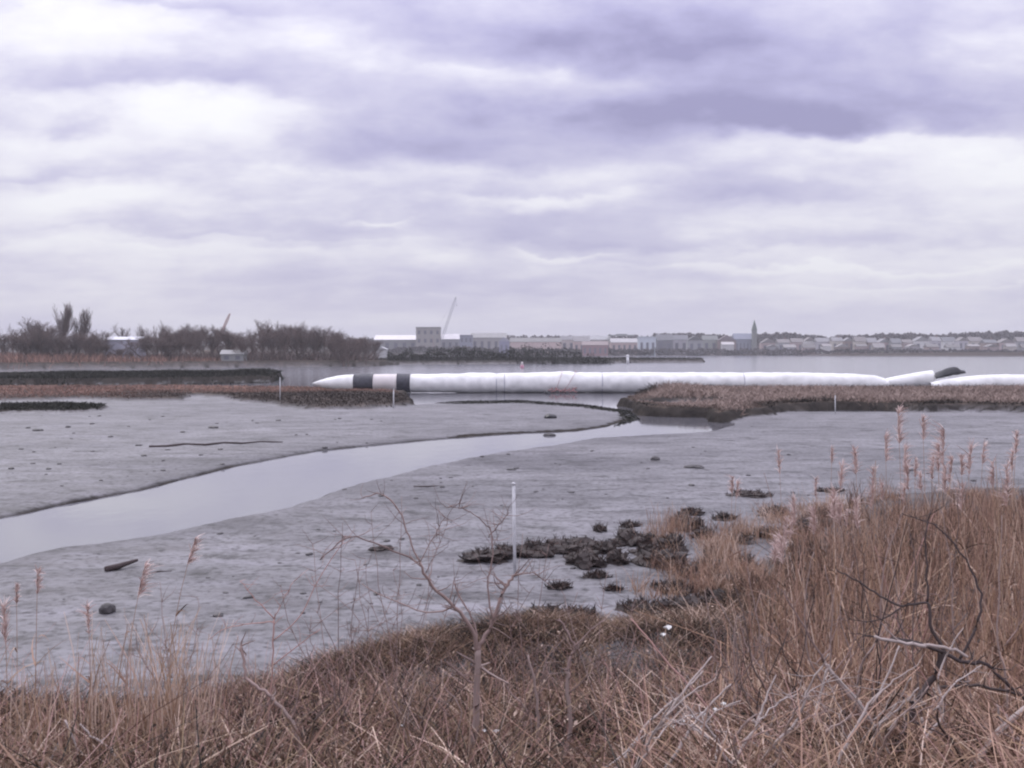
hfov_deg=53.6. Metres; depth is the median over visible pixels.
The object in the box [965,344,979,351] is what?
house
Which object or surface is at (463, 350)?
evergreen shrub
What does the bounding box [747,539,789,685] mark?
plumed reed
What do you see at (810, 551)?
peat clump
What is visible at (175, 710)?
straw grass
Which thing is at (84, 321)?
bare tree
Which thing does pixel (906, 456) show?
plumed reed
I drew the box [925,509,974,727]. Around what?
dry weed
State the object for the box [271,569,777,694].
bank edge brush
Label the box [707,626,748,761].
dry weed
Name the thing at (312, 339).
bare tree
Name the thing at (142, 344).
bare tree
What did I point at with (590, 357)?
evergreen shrub
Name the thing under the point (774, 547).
plumed reed
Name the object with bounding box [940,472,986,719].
dry weed
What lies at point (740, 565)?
shore grass
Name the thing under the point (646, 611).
peat clump
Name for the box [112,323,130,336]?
bare tree
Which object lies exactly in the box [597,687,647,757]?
dry weed
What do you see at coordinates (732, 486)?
plumed reed
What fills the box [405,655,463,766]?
dry weed
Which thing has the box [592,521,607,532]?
peat clump
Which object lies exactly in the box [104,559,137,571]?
driftwood
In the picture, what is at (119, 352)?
bare tree
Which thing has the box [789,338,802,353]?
house
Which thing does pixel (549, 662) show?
bare shrub
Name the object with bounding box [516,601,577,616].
peat clump
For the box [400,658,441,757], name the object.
dry weed
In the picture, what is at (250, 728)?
dry weed
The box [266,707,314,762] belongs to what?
dry weed
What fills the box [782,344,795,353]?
house
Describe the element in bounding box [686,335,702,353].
house
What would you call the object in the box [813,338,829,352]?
house
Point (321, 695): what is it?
thin stems
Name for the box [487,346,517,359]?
evergreen shrub
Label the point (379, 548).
mud mound
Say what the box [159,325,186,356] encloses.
bare tree
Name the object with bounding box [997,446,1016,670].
plumed reed
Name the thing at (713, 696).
dry weed
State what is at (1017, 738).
fallen branch
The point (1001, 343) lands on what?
house
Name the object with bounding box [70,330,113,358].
bare tree
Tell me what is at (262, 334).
bare tree
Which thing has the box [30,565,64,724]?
plumed reed
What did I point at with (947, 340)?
house
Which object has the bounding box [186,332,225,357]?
bare tree
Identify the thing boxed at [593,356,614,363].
evergreen shrub
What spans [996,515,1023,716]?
dry weed
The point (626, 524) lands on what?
peat clump
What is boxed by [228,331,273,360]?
bare tree
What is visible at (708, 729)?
fallen branch
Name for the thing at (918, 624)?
dry weed
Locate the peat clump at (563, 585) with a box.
[543,578,573,589]
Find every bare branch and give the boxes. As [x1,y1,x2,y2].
[64,720,86,759]
[79,724,119,763]
[631,618,726,735]
[716,730,772,764]
[752,667,803,757]
[772,580,881,744]
[809,669,826,751]
[825,664,894,765]
[874,622,968,657]
[920,717,935,758]
[932,687,953,766]
[970,704,1023,767]
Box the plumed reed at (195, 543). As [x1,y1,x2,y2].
[164,533,206,725]
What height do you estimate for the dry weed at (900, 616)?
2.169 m
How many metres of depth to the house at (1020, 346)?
826.35 m
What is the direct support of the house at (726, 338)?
on the mudflat
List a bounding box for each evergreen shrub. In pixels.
[387,352,404,358]
[388,348,418,359]
[408,353,433,359]
[422,347,454,359]
[431,347,469,359]
[452,345,485,359]
[465,346,494,359]
[482,349,510,359]
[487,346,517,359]
[504,342,533,360]
[522,343,554,360]
[537,343,569,363]
[552,342,582,363]
[566,349,595,363]
[580,353,599,363]
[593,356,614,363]
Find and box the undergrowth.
[0,345,387,360]
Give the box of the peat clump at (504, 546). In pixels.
[491,542,524,557]
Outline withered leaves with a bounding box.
[0,570,1023,767]
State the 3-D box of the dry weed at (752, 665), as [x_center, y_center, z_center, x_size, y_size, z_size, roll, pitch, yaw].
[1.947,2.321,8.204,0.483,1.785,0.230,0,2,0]
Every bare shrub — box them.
[118,584,238,725]
[210,536,353,739]
[235,632,305,765]
[274,523,394,757]
[339,496,473,750]
[485,533,577,751]
[560,572,646,756]
[835,500,1023,766]
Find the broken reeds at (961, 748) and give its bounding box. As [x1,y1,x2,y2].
[460,618,1023,767]
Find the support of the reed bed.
on the mudflat
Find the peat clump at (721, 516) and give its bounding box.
[711,511,739,520]
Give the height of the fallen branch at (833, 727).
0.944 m
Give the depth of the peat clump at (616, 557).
23.49 m
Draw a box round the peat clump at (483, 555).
[456,542,512,564]
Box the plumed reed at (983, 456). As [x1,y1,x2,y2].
[970,439,990,674]
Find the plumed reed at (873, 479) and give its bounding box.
[866,464,884,676]
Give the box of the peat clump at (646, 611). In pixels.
[623,603,675,619]
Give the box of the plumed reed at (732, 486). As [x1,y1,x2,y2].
[707,474,751,616]
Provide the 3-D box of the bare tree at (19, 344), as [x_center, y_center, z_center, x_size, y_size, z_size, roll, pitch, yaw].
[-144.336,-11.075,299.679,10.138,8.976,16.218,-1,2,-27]
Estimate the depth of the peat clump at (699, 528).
26.73 m
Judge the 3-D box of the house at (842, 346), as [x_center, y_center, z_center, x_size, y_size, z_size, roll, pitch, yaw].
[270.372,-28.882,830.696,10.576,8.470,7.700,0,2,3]
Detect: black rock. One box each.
[99,603,115,614]
[543,433,555,435]
[544,414,556,418]
[650,456,659,459]
[683,464,703,468]
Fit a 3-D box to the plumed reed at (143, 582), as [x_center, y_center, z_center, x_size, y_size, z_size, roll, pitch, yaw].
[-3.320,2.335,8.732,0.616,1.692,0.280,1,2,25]
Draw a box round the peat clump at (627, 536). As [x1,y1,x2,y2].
[608,524,655,546]
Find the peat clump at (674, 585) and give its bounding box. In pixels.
[651,578,694,594]
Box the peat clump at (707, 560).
[683,553,727,573]
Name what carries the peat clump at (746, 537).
on the mudflat
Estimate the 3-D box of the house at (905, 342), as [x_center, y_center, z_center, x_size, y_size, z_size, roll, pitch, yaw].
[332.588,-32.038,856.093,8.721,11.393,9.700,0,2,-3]
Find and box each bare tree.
[0,331,34,355]
[5,324,21,353]
[6,332,37,355]
[8,317,60,353]
[20,330,45,357]
[27,320,61,357]
[35,333,72,359]
[38,333,73,356]
[49,330,90,356]
[51,333,96,356]
[52,301,75,355]
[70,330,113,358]
[71,309,92,354]
[78,336,116,355]
[87,330,101,355]
[106,351,117,358]
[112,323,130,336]
[113,348,131,358]
[118,333,170,360]
[133,335,179,357]
[134,324,152,336]
[153,322,163,355]
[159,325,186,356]
[159,331,190,357]
[161,325,192,360]
[178,323,203,353]
[181,326,207,358]
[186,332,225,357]
[193,325,215,354]
[200,327,220,354]
[208,323,225,359]
[212,327,245,349]
[214,328,263,349]
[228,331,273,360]
[250,327,293,359]
[251,322,272,360]
[253,319,296,355]
[256,325,293,359]
[274,324,295,360]
[281,326,306,357]
[287,321,317,358]
[291,325,331,359]
[297,326,341,359]
[301,326,325,356]
[303,327,328,359]
[324,331,352,361]
[325,329,346,359]
[328,336,363,366]
[333,335,362,359]
[352,337,365,360]
[354,339,383,358]
[360,337,371,364]
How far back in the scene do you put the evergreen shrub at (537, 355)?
359.73 m
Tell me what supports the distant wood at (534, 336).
on the mudflat
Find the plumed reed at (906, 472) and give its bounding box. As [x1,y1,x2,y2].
[891,458,924,650]
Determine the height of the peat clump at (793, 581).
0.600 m
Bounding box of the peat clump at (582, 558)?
[563,545,607,569]
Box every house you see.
[499,337,508,353]
[560,336,572,353]
[572,336,589,349]
[582,341,607,355]
[590,336,611,347]
[656,334,672,353]
[673,335,687,353]
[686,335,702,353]
[701,336,717,353]
[717,335,735,353]
[720,342,733,353]
[759,338,774,351]
[766,344,777,353]
[775,337,789,353]
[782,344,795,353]
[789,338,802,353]
[800,343,815,353]
[803,337,813,342]
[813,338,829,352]
[820,344,830,353]
[829,336,842,350]
[835,344,848,353]
[843,338,851,348]
[852,337,865,349]
[854,344,866,353]
[866,338,876,349]
[871,343,884,352]
[877,337,888,349]
[888,338,901,352]
[888,344,901,352]
[901,339,912,351]
[905,344,919,352]
[912,337,929,351]
[923,344,938,352]
[928,335,941,349]
[940,337,955,349]
[944,344,959,351]
[954,337,968,349]
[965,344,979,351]
[966,337,981,344]
[979,338,997,349]
[983,344,998,351]
[997,338,1014,349]
[1003,343,1016,351]
[1012,337,1023,349]
[1018,344,1023,349]
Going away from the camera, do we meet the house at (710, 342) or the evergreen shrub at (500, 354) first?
the evergreen shrub at (500, 354)
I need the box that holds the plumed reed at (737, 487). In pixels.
[729,478,743,637]
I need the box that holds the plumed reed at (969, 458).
[915,438,978,675]
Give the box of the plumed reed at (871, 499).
[850,485,877,686]
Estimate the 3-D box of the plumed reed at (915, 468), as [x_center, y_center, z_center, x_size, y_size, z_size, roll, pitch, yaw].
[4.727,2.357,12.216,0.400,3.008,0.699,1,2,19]
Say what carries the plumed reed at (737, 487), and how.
on the mudflat
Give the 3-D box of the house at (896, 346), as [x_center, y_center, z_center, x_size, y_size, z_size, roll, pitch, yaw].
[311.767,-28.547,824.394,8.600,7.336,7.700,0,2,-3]
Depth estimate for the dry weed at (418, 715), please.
8.26 m
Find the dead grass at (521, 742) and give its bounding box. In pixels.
[0,630,1023,767]
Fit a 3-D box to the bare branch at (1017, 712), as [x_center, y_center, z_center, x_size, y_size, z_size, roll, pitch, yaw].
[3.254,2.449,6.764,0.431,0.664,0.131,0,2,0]
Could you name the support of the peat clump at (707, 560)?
on the mudflat
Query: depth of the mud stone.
18.85 m
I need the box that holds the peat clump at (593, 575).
[581,568,613,578]
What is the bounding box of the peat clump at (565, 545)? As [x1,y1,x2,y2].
[541,534,606,553]
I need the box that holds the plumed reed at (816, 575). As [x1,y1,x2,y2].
[780,507,824,664]
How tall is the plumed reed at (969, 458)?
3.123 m
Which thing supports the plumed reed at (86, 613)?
on the mudflat
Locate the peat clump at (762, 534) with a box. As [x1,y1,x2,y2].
[753,526,782,538]
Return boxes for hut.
[377,347,387,358]
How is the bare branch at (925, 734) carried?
on the mudflat
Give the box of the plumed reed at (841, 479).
[792,459,851,618]
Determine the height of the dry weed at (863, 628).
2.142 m
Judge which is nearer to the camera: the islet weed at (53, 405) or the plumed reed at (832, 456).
the plumed reed at (832, 456)
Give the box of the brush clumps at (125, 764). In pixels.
[0,568,1019,767]
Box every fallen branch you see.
[604,690,687,767]
[614,665,707,767]
[632,656,718,767]
[636,685,702,767]
[664,684,741,767]
[664,704,747,762]
[664,706,731,767]
[728,702,796,767]
[734,673,799,764]
[759,653,852,767]
[768,687,843,767]
[789,691,850,761]
[799,673,860,761]
[812,668,881,766]
[834,646,923,767]
[844,677,920,759]
[861,687,931,762]
[871,686,949,767]
[905,705,964,767]
[919,647,989,765]
[941,711,996,753]
[967,697,1023,765]
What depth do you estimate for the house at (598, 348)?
789.74 m
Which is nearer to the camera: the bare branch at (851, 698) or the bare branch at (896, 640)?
the bare branch at (896, 640)
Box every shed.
[103,337,145,360]
[441,334,460,349]
[509,338,561,353]
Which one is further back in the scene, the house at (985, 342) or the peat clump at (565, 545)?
the house at (985, 342)
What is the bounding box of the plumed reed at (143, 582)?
[104,558,163,737]
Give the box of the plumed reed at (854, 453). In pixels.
[844,444,875,661]
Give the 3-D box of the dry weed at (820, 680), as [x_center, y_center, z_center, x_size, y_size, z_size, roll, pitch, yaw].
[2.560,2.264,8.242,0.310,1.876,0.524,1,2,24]
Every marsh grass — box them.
[0,384,408,406]
[627,380,1023,414]
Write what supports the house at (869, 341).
on the mudflat
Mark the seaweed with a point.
(631, 417)
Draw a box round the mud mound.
[368,545,393,550]
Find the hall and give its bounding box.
[471,333,506,351]
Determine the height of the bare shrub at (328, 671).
2.230 m
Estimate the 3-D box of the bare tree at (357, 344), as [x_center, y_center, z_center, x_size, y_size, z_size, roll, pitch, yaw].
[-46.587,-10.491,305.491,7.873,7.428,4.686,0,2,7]
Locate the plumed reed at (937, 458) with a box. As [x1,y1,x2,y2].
[928,442,940,613]
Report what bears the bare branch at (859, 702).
on the mudflat
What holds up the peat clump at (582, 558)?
on the mudflat
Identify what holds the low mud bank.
on the mudflat
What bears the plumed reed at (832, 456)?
on the mudflat
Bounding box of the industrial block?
[416,327,440,352]
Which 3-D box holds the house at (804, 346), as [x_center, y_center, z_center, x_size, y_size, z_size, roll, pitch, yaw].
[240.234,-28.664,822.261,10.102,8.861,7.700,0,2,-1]
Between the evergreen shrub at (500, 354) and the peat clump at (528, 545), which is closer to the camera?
the peat clump at (528, 545)
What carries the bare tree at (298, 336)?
on the mudflat
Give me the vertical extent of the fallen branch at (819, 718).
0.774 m
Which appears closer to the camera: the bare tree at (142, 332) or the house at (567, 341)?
the bare tree at (142, 332)
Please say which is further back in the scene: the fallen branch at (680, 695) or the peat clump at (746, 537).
the peat clump at (746, 537)
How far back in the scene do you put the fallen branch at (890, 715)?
6.71 m
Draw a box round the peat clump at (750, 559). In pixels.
[735,551,759,572]
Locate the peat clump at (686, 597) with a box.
[633,590,704,612]
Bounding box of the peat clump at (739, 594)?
[729,584,754,601]
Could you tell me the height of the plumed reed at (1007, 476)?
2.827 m
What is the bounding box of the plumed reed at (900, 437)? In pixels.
[893,401,916,674]
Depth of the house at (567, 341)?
829.39 m
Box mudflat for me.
[0,344,1023,767]
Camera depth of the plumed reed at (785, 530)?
12.32 m
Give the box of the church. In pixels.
[732,320,756,353]
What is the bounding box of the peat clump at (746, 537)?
[727,530,755,543]
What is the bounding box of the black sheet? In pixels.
[934,367,965,378]
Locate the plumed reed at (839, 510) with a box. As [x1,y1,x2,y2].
[823,498,843,661]
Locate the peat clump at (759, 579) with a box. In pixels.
[746,569,772,587]
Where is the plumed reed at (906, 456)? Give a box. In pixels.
[897,441,913,660]
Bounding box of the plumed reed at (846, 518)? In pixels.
[841,508,856,623]
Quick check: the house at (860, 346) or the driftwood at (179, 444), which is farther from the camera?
the house at (860, 346)
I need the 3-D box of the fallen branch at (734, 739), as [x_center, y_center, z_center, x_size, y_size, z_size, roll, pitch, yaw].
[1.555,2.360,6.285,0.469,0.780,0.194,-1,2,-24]
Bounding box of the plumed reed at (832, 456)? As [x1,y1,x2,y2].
[820,444,834,635]
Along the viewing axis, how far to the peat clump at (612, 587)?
20.83 m
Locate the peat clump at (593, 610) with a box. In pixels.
[564,602,599,618]
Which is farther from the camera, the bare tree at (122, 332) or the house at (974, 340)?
the house at (974, 340)
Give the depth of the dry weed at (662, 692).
9.30 m
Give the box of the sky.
[0,0,1023,344]
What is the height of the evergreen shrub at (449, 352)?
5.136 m
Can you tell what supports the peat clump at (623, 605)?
on the mudflat
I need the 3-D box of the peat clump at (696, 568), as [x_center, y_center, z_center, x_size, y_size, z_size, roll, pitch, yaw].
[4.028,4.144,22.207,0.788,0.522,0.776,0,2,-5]
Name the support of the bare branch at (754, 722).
on the mudflat
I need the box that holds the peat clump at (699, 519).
[669,508,704,531]
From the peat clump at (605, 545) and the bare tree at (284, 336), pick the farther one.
the bare tree at (284, 336)
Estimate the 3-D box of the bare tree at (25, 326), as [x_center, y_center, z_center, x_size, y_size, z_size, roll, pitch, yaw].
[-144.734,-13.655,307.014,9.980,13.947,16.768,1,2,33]
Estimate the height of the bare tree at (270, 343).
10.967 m
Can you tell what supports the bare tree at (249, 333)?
on the mudflat
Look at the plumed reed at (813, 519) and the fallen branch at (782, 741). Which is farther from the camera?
the plumed reed at (813, 519)
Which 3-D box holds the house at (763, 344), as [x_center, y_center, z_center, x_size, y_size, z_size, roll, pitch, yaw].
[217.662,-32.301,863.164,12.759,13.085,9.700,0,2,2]
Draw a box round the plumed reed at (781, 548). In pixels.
[771,534,803,691]
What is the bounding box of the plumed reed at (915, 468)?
[889,457,921,616]
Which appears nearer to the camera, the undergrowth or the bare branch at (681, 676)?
the bare branch at (681, 676)
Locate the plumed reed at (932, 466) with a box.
[917,456,935,601]
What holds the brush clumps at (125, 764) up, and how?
on the mudflat
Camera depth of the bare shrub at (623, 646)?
8.53 m
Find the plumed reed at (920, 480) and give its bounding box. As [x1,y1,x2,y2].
[914,471,924,667]
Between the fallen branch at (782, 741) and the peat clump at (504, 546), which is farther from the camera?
the peat clump at (504, 546)
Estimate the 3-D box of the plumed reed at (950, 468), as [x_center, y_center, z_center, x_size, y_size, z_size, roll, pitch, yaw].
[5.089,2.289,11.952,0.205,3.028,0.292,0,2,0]
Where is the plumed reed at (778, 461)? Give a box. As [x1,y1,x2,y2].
[767,448,788,624]
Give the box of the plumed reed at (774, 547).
[760,531,777,674]
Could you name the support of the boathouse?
on the mudflat
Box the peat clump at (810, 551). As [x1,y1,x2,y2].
[792,541,834,560]
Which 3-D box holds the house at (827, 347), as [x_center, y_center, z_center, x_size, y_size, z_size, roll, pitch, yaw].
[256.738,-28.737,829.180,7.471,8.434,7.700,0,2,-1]
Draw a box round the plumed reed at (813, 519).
[806,502,821,684]
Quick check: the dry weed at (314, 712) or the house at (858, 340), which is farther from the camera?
the house at (858, 340)
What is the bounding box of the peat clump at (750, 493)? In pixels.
[726,488,774,497]
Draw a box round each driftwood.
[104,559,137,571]
[149,441,281,446]
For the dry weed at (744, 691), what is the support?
on the mudflat
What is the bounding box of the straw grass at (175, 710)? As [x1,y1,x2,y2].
[0,608,285,767]
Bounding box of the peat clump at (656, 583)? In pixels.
[649,576,666,588]
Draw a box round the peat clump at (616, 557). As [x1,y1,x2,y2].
[602,543,631,565]
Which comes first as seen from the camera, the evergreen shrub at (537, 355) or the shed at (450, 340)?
the evergreen shrub at (537, 355)
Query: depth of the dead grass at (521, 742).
7.92 m
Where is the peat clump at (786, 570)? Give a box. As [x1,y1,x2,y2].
[767,557,798,574]
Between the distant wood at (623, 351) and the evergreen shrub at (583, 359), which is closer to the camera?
the evergreen shrub at (583, 359)
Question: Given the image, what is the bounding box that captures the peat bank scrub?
[0,368,285,384]
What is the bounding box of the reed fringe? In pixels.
[0,351,220,368]
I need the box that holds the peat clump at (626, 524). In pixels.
[618,518,641,527]
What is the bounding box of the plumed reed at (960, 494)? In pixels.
[948,481,970,678]
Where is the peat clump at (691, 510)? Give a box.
[680,505,704,515]
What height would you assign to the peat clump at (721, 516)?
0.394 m
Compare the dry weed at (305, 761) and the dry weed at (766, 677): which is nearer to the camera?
the dry weed at (305, 761)
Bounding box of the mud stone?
[213,613,223,616]
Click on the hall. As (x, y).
(487, 340)
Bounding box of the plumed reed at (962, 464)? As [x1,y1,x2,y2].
[896,453,991,658]
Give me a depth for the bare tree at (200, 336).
329.39 m
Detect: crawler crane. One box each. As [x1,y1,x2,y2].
[202,313,229,353]
[432,297,456,352]
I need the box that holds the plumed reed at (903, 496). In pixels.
[896,482,911,636]
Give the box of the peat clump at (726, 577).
[708,567,743,586]
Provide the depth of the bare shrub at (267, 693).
7.99 m
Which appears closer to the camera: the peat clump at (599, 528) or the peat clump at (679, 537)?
the peat clump at (679, 537)
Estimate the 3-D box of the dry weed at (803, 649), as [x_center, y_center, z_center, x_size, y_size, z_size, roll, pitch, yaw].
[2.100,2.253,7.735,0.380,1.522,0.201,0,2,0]
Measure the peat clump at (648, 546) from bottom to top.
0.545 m
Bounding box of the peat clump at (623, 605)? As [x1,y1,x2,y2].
[614,595,654,613]
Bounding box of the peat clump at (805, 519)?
[793,514,823,538]
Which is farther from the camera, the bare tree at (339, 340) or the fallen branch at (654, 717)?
the bare tree at (339, 340)
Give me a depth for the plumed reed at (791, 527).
12.90 m
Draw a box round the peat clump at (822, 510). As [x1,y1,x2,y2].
[816,505,829,515]
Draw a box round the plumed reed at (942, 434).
[927,419,947,690]
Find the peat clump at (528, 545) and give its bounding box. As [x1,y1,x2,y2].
[501,536,556,557]
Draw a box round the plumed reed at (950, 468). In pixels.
[935,451,954,612]
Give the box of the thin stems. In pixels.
[0,615,422,745]
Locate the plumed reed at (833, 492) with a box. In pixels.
[823,483,865,673]
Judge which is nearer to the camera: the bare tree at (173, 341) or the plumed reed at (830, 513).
the plumed reed at (830, 513)
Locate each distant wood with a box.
[344,334,651,347]
[350,345,653,355]
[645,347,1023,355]
[652,330,1023,346]
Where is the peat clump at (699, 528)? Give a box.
[688,521,716,539]
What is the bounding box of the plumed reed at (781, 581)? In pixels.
[769,531,789,666]
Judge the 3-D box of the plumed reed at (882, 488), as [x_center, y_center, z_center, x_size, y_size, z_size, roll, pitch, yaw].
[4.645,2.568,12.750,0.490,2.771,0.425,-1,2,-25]
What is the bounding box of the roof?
[608,334,634,337]
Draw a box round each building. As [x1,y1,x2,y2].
[460,335,472,351]
[609,338,636,352]
[637,337,655,355]
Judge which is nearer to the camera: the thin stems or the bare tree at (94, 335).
the thin stems
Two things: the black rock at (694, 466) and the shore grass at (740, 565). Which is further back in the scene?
the black rock at (694, 466)
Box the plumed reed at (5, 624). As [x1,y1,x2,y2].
[0,596,42,733]
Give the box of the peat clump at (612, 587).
[600,580,626,591]
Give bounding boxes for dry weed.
[159,691,228,758]
[195,706,232,759]
[228,704,278,764]
[241,689,275,761]
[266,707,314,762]
[292,691,332,751]
[296,664,358,766]
[335,672,398,767]
[358,666,417,744]
[376,673,435,745]
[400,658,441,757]
[402,684,437,749]
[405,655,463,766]
[405,676,453,748]
[413,664,474,743]
[500,653,554,745]
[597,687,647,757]
[647,664,690,732]
[690,662,749,753]
[697,615,737,720]
[704,590,768,727]
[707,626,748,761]
[709,589,765,718]
[726,564,780,725]
[728,566,778,745]
[735,626,787,713]
[768,583,816,742]
[804,552,847,726]
[815,565,865,730]
[826,563,869,722]
[838,538,881,721]
[850,506,914,738]
[851,534,895,696]
[865,520,913,756]
[868,523,921,714]
[868,538,914,693]
[874,546,936,735]
[876,513,938,714]
[899,537,947,728]
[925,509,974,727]
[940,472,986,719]
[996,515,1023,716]
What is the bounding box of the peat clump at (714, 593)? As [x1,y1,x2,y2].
[695,583,735,605]
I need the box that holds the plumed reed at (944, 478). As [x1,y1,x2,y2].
[927,461,966,683]
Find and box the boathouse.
[220,350,247,360]
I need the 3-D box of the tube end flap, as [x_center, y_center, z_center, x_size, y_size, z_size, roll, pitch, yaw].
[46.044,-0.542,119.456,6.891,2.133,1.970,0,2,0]
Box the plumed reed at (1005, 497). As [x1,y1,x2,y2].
[992,477,1017,654]
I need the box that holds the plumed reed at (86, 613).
[59,598,111,746]
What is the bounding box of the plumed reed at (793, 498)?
[779,491,812,660]
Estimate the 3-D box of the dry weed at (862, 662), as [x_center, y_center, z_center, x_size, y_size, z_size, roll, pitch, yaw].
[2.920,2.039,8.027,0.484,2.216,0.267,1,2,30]
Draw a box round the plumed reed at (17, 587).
[1,581,20,724]
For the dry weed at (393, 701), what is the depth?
8.41 m
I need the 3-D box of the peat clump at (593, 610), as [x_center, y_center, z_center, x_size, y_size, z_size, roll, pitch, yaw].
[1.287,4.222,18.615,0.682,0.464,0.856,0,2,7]
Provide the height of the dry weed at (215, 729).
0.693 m
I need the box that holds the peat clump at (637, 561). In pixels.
[631,544,691,568]
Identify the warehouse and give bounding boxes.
[374,335,415,352]
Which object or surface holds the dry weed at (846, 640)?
on the mudflat
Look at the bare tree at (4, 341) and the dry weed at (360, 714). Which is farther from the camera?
the bare tree at (4, 341)
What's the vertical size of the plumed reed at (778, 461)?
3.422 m
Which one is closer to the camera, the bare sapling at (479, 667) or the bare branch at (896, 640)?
the bare branch at (896, 640)
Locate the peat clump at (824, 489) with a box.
[813,486,844,492]
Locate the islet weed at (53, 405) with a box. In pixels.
[0,400,105,410]
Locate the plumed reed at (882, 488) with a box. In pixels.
[879,481,901,665]
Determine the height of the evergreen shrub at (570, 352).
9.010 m
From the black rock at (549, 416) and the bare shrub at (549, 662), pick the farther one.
the black rock at (549, 416)
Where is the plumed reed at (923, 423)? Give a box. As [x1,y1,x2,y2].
[902,413,936,678]
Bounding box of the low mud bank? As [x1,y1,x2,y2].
[375,356,703,364]
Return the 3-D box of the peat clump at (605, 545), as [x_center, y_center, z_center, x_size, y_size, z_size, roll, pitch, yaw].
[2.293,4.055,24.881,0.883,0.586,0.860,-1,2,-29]
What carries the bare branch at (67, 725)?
on the mudflat
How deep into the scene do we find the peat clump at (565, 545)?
24.91 m
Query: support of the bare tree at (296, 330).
on the mudflat
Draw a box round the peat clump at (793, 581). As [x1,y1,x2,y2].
[782,573,814,591]
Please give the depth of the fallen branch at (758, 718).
6.52 m
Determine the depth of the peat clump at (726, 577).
21.22 m
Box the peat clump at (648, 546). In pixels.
[628,538,660,555]
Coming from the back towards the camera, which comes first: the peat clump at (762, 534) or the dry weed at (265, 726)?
the peat clump at (762, 534)
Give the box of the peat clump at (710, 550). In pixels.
[702,545,730,557]
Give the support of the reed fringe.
on the mudflat
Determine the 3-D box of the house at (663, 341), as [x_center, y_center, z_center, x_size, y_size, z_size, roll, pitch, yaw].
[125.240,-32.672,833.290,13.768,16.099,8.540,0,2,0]
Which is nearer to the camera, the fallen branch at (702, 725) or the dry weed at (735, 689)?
the fallen branch at (702, 725)
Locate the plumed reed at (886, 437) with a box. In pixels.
[884,428,910,633]
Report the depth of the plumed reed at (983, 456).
12.36 m
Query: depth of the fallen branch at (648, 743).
5.92 m
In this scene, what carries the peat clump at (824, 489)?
on the mudflat
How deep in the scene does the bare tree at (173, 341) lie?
299.43 m
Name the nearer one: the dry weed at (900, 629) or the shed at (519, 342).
the dry weed at (900, 629)
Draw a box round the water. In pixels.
[0,356,1023,562]
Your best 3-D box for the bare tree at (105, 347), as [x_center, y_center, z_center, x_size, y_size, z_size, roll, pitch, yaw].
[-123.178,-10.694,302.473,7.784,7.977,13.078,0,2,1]
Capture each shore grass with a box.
[615,480,1023,600]
[629,476,897,592]
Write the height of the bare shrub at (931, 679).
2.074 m
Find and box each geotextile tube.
[312,371,889,392]
[928,374,1023,386]
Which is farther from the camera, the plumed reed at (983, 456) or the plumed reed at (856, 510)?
the plumed reed at (983, 456)
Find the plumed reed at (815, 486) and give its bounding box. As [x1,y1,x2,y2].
[799,476,818,652]
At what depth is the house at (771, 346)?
824.66 m
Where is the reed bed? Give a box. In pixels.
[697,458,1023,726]
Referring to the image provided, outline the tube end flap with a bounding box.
[886,370,934,386]
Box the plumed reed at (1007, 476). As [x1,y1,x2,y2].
[972,459,1014,674]
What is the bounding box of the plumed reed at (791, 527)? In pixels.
[771,513,798,670]
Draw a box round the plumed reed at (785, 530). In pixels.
[741,515,793,684]
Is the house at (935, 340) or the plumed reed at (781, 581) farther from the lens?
the house at (935, 340)
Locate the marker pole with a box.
[511,482,516,576]
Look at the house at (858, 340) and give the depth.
858.89 m
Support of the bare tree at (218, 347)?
on the mudflat
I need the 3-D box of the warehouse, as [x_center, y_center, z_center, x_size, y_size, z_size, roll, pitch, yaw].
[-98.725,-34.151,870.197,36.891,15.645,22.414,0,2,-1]
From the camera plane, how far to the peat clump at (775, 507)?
30.39 m
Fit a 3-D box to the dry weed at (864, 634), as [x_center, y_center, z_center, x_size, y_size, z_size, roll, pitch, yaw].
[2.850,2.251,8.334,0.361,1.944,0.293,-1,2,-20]
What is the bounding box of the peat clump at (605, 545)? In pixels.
[589,539,623,554]
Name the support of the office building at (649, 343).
on the mudflat
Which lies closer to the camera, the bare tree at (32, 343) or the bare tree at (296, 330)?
the bare tree at (32, 343)
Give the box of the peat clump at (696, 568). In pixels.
[677,560,707,578]
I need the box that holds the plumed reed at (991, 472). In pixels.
[986,455,1015,680]
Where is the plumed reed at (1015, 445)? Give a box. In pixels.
[987,429,1021,698]
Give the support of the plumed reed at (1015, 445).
on the mudflat
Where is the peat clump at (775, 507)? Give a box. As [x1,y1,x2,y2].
[757,503,789,516]
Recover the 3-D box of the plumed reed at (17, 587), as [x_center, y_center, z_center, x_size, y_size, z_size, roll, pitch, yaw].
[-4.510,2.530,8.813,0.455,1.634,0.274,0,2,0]
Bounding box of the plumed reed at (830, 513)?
[818,488,844,644]
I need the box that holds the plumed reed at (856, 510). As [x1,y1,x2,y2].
[851,494,864,650]
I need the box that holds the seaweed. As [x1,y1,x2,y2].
[434,399,639,425]
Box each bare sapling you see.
[296,480,566,765]
[525,655,561,756]
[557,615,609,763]
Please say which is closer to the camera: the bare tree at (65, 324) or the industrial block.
the bare tree at (65, 324)
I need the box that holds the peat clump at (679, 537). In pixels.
[656,532,688,551]
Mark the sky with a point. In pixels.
(360, 168)
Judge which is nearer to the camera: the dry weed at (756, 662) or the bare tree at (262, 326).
the dry weed at (756, 662)

